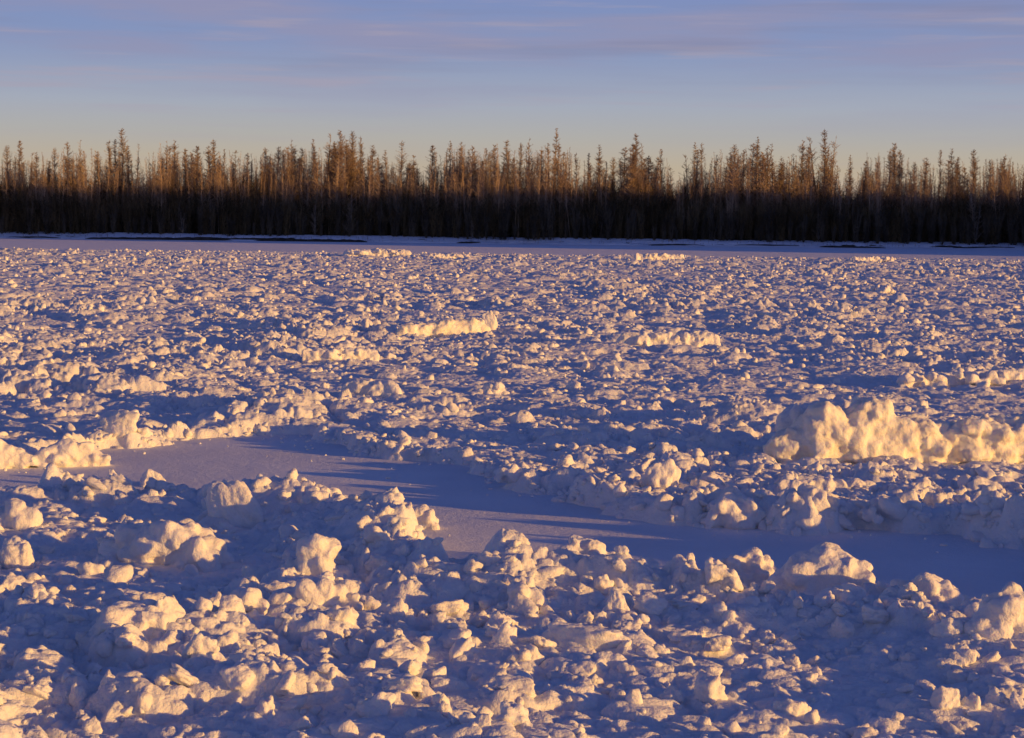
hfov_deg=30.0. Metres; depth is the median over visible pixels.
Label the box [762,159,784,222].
bare tree
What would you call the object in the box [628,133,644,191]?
bare tree
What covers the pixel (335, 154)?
bare tree
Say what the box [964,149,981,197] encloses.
bare tree
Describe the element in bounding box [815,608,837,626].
ice chunk
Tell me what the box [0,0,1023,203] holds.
sky
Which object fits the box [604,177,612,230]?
bare tree
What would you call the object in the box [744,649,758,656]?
ice chunk
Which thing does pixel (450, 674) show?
ice chunk
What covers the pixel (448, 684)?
ice chunk
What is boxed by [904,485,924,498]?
ice chunk
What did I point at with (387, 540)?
ice chunk
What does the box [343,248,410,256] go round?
ice mound
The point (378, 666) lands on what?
ice chunk
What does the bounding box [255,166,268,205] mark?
bare tree
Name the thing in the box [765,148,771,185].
bare tree
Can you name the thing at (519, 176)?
bare tree
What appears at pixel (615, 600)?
ice chunk
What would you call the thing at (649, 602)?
ice chunk
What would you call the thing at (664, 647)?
ice chunk
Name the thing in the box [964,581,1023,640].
ice chunk
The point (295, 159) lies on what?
bare tree
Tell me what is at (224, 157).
bare tree
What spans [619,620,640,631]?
ice chunk
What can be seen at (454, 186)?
bare tree
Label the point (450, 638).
ice chunk
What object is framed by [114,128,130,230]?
bare tree
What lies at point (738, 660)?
ice chunk
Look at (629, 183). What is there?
bare tree
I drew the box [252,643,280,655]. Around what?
ice chunk
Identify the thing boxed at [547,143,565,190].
bare tree
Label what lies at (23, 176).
bare tree
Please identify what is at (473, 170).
bare tree
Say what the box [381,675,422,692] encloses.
ice chunk
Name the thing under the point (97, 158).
bare tree
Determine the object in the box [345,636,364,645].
ice chunk
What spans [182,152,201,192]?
bare tree
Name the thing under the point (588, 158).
bare tree
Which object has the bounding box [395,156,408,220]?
bare tree
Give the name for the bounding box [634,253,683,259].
ice mound
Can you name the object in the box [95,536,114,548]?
ice chunk
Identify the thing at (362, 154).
bare tree
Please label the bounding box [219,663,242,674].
ice chunk
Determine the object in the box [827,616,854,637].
ice chunk
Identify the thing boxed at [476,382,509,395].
ice chunk
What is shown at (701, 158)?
bare tree
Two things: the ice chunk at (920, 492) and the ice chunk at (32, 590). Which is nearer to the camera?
the ice chunk at (32, 590)
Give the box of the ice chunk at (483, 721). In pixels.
[468,714,490,731]
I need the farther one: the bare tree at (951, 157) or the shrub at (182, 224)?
the bare tree at (951, 157)
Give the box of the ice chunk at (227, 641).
[217,629,240,653]
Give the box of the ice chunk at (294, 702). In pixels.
[277,695,307,710]
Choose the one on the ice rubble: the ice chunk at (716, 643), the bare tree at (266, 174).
the ice chunk at (716, 643)
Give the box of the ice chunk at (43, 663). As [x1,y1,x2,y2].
[30,659,58,668]
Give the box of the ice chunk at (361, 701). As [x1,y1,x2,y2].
[358,698,370,704]
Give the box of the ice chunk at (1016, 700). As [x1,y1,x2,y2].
[1009,691,1023,708]
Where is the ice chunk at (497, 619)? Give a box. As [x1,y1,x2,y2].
[485,611,511,627]
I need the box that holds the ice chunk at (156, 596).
[140,591,166,600]
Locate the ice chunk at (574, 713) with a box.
[568,711,581,717]
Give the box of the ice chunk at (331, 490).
[314,484,341,496]
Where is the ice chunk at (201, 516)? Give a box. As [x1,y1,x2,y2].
[193,510,207,521]
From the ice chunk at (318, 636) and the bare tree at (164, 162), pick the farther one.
the bare tree at (164, 162)
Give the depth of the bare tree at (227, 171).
293.33 m
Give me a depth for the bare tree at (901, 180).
296.73 m
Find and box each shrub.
[178,212,188,232]
[310,205,318,234]
[342,188,356,233]
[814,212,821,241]
[969,199,983,243]
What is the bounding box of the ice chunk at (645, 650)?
[636,643,658,659]
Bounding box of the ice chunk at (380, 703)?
[356,691,396,717]
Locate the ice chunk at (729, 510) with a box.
[700,492,766,529]
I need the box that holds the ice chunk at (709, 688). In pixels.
[693,671,727,703]
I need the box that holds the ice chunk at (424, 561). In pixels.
[414,554,444,570]
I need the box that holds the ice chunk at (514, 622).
[506,616,518,624]
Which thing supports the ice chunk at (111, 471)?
on the frozen river
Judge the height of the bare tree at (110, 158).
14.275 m
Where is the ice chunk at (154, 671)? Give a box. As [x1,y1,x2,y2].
[146,669,157,677]
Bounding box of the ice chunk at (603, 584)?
[594,574,613,595]
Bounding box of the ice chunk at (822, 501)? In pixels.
[779,483,838,512]
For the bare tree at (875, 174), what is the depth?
297.81 m
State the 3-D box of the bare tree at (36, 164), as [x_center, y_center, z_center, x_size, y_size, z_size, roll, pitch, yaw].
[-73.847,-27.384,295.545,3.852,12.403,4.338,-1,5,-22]
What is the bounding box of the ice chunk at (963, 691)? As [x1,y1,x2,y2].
[957,686,967,698]
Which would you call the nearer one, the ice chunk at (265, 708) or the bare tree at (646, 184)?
the ice chunk at (265, 708)
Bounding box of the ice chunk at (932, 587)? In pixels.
[889,572,969,605]
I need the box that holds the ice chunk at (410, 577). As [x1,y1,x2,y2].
[406,575,417,579]
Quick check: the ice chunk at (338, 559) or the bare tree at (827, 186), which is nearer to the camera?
the ice chunk at (338, 559)
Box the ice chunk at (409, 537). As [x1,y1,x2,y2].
[396,535,416,540]
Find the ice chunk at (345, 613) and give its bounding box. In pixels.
[327,604,358,624]
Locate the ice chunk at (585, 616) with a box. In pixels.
[576,610,594,623]
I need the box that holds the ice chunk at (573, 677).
[565,674,581,680]
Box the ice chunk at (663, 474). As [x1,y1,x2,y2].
[639,458,680,488]
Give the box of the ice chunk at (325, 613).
[323,609,329,619]
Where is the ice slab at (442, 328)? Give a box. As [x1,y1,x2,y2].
[395,317,490,337]
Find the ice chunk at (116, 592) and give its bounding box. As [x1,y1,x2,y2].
[101,588,123,601]
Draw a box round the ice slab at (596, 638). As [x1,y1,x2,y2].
[541,621,631,651]
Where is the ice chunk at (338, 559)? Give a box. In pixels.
[334,553,348,565]
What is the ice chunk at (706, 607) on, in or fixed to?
on the frozen river
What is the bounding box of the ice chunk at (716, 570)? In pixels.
[704,557,732,583]
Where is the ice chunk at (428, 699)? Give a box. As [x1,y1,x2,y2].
[415,695,431,703]
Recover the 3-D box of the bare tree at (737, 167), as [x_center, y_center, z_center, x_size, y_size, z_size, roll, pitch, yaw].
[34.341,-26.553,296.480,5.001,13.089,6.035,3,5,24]
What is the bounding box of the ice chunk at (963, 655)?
[949,643,977,666]
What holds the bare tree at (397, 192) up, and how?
on the river bank
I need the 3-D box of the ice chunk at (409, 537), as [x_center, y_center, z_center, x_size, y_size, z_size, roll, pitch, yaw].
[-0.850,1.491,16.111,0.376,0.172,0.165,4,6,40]
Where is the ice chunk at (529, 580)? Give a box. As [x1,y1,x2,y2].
[507,575,534,586]
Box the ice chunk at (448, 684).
[431,676,468,691]
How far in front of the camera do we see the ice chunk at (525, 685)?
11.50 m
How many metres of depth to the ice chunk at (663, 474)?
20.99 m
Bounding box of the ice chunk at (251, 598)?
[230,587,269,614]
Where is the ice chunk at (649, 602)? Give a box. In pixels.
[633,590,667,615]
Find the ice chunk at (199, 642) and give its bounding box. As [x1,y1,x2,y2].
[181,632,219,657]
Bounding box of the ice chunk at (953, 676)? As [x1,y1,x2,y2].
[942,669,968,683]
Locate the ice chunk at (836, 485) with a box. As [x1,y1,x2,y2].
[777,477,875,492]
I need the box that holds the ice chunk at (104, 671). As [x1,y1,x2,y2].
[99,667,125,675]
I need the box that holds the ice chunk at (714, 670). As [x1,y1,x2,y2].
[688,665,722,676]
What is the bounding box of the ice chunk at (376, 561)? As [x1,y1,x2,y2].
[364,554,391,570]
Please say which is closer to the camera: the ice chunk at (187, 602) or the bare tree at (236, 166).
the ice chunk at (187, 602)
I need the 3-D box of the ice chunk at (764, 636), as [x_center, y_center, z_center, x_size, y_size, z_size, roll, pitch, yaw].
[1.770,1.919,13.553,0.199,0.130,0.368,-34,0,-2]
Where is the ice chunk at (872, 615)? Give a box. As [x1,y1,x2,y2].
[861,604,889,623]
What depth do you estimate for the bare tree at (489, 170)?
289.88 m
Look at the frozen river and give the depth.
21.73 m
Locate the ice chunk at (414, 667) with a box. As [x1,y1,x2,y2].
[397,659,421,675]
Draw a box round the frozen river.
[0,238,1023,598]
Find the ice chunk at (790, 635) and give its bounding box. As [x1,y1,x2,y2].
[776,629,800,641]
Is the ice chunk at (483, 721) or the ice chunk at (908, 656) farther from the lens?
the ice chunk at (908, 656)
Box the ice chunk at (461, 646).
[449,637,479,660]
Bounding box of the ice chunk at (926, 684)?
[917,679,935,690]
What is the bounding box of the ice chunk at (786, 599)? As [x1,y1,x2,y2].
[780,597,792,605]
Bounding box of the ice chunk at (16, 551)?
[0,536,34,569]
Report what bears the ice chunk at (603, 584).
on the ice rubble
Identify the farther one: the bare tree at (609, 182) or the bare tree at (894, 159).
the bare tree at (894, 159)
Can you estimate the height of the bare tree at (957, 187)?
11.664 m
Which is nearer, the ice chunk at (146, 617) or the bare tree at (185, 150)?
the ice chunk at (146, 617)
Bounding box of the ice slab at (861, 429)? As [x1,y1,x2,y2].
[763,395,1023,464]
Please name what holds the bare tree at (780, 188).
on the river bank
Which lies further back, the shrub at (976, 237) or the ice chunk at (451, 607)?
the shrub at (976, 237)
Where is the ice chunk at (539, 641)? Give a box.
[532,635,557,646]
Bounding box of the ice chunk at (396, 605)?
[374,596,407,616]
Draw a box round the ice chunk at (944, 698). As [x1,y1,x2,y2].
[930,685,959,709]
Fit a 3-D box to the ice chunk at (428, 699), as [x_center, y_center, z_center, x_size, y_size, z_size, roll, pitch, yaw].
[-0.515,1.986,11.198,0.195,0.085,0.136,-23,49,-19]
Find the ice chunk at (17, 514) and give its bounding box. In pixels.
[0,498,42,531]
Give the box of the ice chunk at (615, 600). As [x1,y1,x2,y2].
[602,590,629,611]
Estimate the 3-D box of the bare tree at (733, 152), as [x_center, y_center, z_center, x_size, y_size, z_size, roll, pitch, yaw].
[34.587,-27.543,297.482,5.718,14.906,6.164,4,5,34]
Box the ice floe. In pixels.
[896,366,1023,387]
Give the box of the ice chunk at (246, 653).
[229,649,255,662]
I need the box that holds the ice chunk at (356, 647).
[347,638,368,657]
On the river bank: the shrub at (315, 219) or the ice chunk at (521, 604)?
the shrub at (315, 219)
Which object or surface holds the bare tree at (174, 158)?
on the river bank
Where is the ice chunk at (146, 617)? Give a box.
[77,599,168,654]
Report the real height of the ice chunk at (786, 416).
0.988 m
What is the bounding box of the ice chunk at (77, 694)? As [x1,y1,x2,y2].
[69,682,88,706]
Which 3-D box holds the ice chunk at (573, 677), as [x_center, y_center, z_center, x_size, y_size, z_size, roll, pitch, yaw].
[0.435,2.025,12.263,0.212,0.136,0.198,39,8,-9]
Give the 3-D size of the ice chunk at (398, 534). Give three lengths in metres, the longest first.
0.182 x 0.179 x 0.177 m
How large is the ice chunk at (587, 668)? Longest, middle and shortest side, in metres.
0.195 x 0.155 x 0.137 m
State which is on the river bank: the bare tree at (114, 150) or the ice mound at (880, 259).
the bare tree at (114, 150)
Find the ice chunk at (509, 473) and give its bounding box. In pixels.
[495,463,530,483]
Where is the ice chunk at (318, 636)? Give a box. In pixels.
[301,631,326,650]
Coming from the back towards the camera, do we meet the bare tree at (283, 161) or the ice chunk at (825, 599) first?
the bare tree at (283, 161)
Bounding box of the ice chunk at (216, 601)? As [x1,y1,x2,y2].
[212,598,219,606]
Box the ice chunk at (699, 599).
[689,594,705,604]
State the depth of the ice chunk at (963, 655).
12.51 m
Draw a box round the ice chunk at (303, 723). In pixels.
[287,716,312,730]
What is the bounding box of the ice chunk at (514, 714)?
[494,701,530,726]
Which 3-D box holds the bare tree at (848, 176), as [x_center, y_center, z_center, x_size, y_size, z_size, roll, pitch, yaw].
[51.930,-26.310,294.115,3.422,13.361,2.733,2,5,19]
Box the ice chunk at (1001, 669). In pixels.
[993,664,1012,675]
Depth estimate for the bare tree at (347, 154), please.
291.46 m
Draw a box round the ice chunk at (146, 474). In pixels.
[139,469,165,486]
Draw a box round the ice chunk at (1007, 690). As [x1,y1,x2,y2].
[988,683,1023,698]
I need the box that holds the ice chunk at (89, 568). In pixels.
[76,562,104,576]
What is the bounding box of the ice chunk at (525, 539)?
[506,529,529,544]
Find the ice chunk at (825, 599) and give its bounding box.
[814,590,835,607]
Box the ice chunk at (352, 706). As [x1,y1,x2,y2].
[343,703,357,709]
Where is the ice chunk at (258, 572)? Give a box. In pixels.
[242,565,269,580]
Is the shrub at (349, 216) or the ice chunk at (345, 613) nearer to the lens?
the ice chunk at (345, 613)
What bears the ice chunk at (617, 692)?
on the frozen river
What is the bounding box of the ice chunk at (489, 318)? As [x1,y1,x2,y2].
[482,310,497,330]
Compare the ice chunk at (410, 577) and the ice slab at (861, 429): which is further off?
the ice slab at (861, 429)
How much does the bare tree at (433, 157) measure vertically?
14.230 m
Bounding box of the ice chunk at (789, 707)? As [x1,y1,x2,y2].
[772,698,807,716]
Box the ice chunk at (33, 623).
[18,617,43,635]
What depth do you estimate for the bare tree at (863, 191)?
291.52 m
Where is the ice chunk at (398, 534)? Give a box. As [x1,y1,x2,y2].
[393,529,401,538]
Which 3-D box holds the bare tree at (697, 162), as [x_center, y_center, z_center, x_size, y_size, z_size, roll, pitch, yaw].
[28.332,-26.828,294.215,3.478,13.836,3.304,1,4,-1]
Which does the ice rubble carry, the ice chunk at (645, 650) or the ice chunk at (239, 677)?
the ice chunk at (239, 677)
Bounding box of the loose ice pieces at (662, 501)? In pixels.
[0,247,1023,737]
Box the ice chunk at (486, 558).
[475,551,500,566]
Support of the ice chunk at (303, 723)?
on the ice rubble
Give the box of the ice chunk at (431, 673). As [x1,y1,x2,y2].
[421,666,446,681]
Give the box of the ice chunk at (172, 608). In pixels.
[153,595,185,622]
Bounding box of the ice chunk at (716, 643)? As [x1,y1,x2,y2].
[704,635,731,651]
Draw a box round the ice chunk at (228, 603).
[218,594,244,612]
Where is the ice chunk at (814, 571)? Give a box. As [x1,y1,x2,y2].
[767,542,876,596]
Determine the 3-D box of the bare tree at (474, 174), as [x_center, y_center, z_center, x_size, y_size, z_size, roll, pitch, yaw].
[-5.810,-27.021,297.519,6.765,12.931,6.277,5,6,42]
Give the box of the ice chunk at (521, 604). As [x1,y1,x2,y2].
[504,593,538,614]
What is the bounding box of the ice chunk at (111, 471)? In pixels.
[106,469,115,478]
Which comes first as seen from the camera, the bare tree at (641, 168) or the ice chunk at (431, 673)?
the ice chunk at (431, 673)
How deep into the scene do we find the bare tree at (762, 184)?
289.68 m
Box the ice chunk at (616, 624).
[611,616,625,629]
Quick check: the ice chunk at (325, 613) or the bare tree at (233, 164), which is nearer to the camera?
the ice chunk at (325, 613)
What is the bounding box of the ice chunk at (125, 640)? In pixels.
[115,631,135,649]
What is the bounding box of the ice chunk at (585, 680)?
[575,675,593,689]
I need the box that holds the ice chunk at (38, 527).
[30,525,42,529]
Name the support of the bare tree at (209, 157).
on the river bank
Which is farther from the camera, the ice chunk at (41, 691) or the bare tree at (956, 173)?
the bare tree at (956, 173)
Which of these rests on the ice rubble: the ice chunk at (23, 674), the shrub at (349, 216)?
the ice chunk at (23, 674)
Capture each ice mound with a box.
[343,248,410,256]
[427,253,469,258]
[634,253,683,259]
[848,256,893,262]
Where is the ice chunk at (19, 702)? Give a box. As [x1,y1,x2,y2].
[7,699,26,705]
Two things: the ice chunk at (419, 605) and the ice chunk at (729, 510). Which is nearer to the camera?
the ice chunk at (419, 605)
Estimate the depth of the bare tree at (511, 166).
290.44 m
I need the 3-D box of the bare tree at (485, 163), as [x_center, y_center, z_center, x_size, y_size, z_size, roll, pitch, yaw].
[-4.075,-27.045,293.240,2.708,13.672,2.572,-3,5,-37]
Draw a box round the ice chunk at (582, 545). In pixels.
[561,534,614,554]
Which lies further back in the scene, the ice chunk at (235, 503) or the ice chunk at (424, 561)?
the ice chunk at (235, 503)
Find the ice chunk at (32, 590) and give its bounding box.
[22,584,47,597]
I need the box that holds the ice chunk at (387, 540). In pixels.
[373,531,390,544]
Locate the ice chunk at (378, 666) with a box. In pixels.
[354,665,383,672]
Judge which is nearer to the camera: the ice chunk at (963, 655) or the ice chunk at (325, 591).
the ice chunk at (963, 655)
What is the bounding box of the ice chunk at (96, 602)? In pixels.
[82,597,106,607]
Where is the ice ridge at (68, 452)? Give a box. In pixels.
[0,438,110,468]
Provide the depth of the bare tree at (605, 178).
296.42 m
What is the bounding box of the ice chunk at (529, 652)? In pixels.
[516,643,544,665]
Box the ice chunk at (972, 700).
[960,692,980,709]
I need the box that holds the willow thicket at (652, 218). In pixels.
[0,171,1023,244]
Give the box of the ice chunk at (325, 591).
[268,577,365,610]
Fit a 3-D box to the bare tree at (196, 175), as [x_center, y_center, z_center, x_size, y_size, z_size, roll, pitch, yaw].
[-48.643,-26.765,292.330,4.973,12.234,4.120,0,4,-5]
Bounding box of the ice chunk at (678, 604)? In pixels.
[668,599,699,608]
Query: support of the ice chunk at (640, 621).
on the frozen river
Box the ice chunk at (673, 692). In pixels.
[657,685,683,703]
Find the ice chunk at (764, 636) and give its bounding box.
[751,628,775,644]
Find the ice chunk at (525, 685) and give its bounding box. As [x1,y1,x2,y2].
[494,675,534,698]
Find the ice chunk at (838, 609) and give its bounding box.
[832,601,847,615]
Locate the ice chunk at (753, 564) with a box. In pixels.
[719,547,778,586]
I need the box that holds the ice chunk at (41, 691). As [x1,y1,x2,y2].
[22,684,54,698]
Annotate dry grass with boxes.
[2,232,991,248]
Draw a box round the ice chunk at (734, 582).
[717,569,743,591]
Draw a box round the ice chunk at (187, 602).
[179,597,196,607]
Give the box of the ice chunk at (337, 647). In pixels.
[325,638,348,656]
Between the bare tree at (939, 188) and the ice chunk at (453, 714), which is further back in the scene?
the bare tree at (939, 188)
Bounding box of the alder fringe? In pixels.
[0,193,1023,245]
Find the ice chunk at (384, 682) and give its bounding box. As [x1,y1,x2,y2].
[381,678,394,685]
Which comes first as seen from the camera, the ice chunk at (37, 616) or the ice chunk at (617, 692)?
the ice chunk at (617, 692)
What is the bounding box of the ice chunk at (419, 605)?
[410,602,424,609]
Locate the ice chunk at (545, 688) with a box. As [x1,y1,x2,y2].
[534,684,550,692]
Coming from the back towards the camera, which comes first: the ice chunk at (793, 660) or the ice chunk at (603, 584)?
the ice chunk at (603, 584)
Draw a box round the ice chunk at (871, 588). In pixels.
[861,581,889,595]
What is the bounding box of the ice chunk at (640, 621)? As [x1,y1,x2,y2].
[627,618,647,625]
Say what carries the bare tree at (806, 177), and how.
on the river bank
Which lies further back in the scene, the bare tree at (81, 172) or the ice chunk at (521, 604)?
the bare tree at (81, 172)
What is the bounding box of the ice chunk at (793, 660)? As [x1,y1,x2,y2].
[783,654,800,667]
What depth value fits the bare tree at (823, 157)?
296.54 m
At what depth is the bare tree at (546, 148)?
304.73 m
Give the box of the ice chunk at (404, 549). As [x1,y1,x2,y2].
[390,543,411,555]
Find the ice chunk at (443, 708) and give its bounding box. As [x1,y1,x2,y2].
[428,700,452,717]
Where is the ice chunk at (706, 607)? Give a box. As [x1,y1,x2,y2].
[697,602,713,611]
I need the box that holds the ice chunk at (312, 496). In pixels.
[299,490,348,504]
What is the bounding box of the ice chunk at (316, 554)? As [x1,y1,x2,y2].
[285,533,341,575]
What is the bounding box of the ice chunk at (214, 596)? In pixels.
[207,591,220,600]
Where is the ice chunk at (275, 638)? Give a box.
[267,633,289,648]
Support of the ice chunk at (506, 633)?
on the frozen river
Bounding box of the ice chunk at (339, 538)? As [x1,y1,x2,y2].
[324,533,343,541]
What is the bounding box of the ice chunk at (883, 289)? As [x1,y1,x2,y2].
[866,285,895,293]
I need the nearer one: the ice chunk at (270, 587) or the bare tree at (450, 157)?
the ice chunk at (270, 587)
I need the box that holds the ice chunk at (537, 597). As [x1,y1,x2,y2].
[500,580,548,608]
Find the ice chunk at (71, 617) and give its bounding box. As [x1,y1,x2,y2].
[62,612,88,621]
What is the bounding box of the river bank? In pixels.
[0,231,1023,249]
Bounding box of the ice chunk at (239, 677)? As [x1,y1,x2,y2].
[221,664,255,690]
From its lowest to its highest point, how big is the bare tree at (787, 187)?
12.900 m
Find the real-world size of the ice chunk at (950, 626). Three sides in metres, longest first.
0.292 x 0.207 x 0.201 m
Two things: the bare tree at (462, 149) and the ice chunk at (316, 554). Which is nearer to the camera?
the ice chunk at (316, 554)
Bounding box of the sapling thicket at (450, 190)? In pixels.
[0,144,1023,242]
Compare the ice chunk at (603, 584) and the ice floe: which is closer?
the ice chunk at (603, 584)
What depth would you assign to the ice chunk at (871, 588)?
15.03 m
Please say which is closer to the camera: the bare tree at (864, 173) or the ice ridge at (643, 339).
the ice ridge at (643, 339)
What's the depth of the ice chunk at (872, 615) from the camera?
13.59 m
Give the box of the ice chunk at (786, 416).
[776,401,819,431]
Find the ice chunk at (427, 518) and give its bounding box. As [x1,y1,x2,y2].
[413,504,439,529]
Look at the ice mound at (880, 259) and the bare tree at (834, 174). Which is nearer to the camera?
the ice mound at (880, 259)
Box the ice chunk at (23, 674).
[14,666,38,679]
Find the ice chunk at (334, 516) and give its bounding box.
[324,512,346,521]
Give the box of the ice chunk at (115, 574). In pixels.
[103,564,133,583]
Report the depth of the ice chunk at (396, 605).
13.84 m
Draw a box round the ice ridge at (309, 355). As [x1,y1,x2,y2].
[302,347,379,362]
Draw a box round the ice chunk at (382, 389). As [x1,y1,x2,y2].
[341,378,401,397]
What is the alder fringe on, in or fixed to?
on the river bank
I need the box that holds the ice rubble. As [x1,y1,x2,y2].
[0,248,1023,737]
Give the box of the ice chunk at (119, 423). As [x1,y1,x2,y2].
[99,409,139,438]
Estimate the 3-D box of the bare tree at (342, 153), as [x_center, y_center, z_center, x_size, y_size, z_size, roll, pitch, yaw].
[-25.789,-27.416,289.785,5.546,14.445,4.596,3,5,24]
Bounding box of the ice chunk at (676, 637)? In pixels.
[667,630,705,643]
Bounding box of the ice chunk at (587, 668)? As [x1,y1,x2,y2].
[569,661,596,675]
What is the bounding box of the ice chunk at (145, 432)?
[136,427,152,436]
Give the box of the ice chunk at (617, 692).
[608,685,626,699]
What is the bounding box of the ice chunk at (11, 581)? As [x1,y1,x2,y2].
[0,572,33,590]
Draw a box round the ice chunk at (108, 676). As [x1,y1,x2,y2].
[98,669,115,689]
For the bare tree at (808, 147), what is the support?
on the river bank
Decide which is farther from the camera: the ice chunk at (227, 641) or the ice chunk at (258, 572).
the ice chunk at (258, 572)
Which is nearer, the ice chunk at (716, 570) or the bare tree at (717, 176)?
the ice chunk at (716, 570)
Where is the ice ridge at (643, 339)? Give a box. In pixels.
[615,330,720,347]
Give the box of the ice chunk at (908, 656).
[898,652,915,661]
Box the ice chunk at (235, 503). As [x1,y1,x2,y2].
[205,479,263,528]
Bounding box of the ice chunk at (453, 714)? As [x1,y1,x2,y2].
[448,712,459,719]
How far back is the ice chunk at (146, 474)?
21.54 m
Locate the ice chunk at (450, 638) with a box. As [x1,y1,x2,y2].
[438,627,471,647]
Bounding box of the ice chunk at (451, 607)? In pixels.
[430,599,462,614]
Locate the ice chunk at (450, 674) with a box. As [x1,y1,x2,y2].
[446,672,458,677]
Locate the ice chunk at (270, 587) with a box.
[256,580,287,593]
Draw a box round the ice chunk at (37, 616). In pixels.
[24,611,45,625]
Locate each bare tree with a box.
[0,145,13,230]
[13,141,26,194]
[16,152,36,221]
[29,170,34,216]
[32,152,44,186]
[45,170,50,191]
[46,175,54,224]
[47,147,60,192]
[57,142,73,181]
[74,140,90,200]
[75,159,89,198]
[89,152,104,187]
[102,141,118,198]
[104,155,127,198]
[111,139,124,191]
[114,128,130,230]
[124,146,133,182]
[124,146,142,193]
[143,174,151,232]
[161,141,170,181]
[162,141,183,195]
[163,146,176,190]
[179,149,188,189]
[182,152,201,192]
[182,154,205,215]
[189,146,206,188]
[200,146,219,192]
[204,140,221,221]
[207,151,218,233]
[216,159,230,225]
[220,149,227,191]
[224,162,236,204]
[228,151,243,218]
[236,153,253,188]
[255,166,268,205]
[256,147,272,190]
[261,155,273,203]
[266,156,281,207]
[272,147,283,192]
[276,147,303,215]
[280,150,286,186]
[281,140,301,191]
[281,149,304,197]
[296,149,308,193]
[308,150,322,206]
[311,139,320,197]
[321,133,336,218]
[322,145,351,216]
[328,141,357,221]
[330,130,350,178]
[330,140,360,234]
[343,131,365,219]
[353,148,374,202]
[355,136,365,189]
[359,145,367,179]
[363,145,383,197]
[374,157,384,188]
[379,170,406,226]
[381,150,391,189]
[389,140,415,202]
[389,168,398,208]
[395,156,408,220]
[402,155,420,198]
[405,162,419,204]
[423,145,440,196]
[442,141,453,199]
[443,148,460,187]
[443,164,457,230]
[449,159,462,229]
[456,142,468,190]
[464,146,481,201]
[464,163,471,195]
[465,154,482,195]
[477,152,509,236]
[483,149,489,192]
[488,144,500,183]
[490,155,511,227]
[494,155,504,189]
[499,140,512,200]
[502,157,521,235]
[513,143,527,193]
[515,160,525,197]
[521,139,533,196]
[530,156,545,232]
[536,150,548,184]
[544,143,556,188]
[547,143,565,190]
[548,129,562,194]
[560,152,566,189]
[560,176,577,212]
[570,152,580,207]
[581,163,596,215]
[583,153,593,191]
[589,157,607,236]
[591,145,605,193]
[600,162,608,192]
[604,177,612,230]
[605,157,620,200]
[611,148,636,236]
[614,144,649,226]
[617,148,631,188]
[625,145,646,232]
[625,156,639,225]
[626,158,643,222]
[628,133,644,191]
[639,165,657,212]
[640,159,652,189]
[644,156,656,187]
[645,158,657,187]
[652,157,666,192]
[658,149,665,191]
[662,167,675,204]
[681,154,698,195]
[684,157,704,214]
[688,142,699,201]
[694,150,702,199]
[698,143,707,195]
[712,155,718,201]
[722,152,743,219]
[724,145,741,186]
[727,156,742,193]
[736,150,750,195]
[739,144,776,228]
[745,143,761,184]
[750,137,762,194]
[751,146,761,180]
[752,155,769,192]
[756,152,770,188]
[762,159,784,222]
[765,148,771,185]
[771,157,784,195]
[773,161,792,204]
[774,170,784,231]
[779,157,803,237]
[793,140,816,197]
[798,155,815,220]
[799,157,803,223]
[801,161,815,205]
[802,146,817,197]
[804,137,837,197]
[814,129,833,200]
[817,135,844,215]
[827,156,841,192]
[840,170,858,240]
[843,154,853,225]
[856,167,873,222]
[856,179,866,207]
[861,160,873,197]
[865,171,881,211]
[873,162,884,200]
[882,143,906,206]
[882,149,892,200]
[882,155,897,236]
[892,149,906,204]
[895,162,906,206]
[902,171,913,190]
[903,162,919,198]
[918,158,934,200]
[934,150,944,213]
[936,160,958,226]
[948,148,955,193]
[948,162,965,217]
[949,157,962,198]
[951,171,970,213]
[961,168,968,187]
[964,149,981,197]
[967,158,977,204]
[985,160,994,202]
[995,156,1012,205]
[995,171,1014,242]
[1018,173,1023,207]
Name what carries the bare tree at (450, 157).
on the river bank
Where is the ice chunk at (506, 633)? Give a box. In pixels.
[489,621,517,643]
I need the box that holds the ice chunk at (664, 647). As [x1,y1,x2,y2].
[661,644,673,655]
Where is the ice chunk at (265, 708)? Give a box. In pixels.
[255,695,275,720]
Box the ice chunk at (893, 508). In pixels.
[857,495,932,523]
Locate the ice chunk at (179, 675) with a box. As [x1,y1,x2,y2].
[166,662,199,687]
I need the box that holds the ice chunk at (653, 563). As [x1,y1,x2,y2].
[636,556,659,567]
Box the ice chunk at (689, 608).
[680,600,697,611]
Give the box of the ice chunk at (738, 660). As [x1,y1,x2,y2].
[724,653,745,666]
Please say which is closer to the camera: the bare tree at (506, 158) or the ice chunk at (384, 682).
the ice chunk at (384, 682)
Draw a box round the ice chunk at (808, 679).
[799,671,819,688]
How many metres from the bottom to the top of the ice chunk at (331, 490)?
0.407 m
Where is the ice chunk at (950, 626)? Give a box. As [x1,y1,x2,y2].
[929,616,964,636]
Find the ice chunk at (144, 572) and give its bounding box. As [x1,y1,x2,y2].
[137,568,155,577]
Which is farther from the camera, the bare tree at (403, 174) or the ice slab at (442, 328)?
the bare tree at (403, 174)
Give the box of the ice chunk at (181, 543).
[91,518,233,572]
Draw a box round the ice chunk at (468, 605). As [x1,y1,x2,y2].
[464,600,474,611]
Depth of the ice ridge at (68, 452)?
23.06 m
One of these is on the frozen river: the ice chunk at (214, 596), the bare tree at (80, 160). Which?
the ice chunk at (214, 596)
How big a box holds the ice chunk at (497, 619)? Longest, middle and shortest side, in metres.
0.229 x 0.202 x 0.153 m
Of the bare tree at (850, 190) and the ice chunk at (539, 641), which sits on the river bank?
the bare tree at (850, 190)

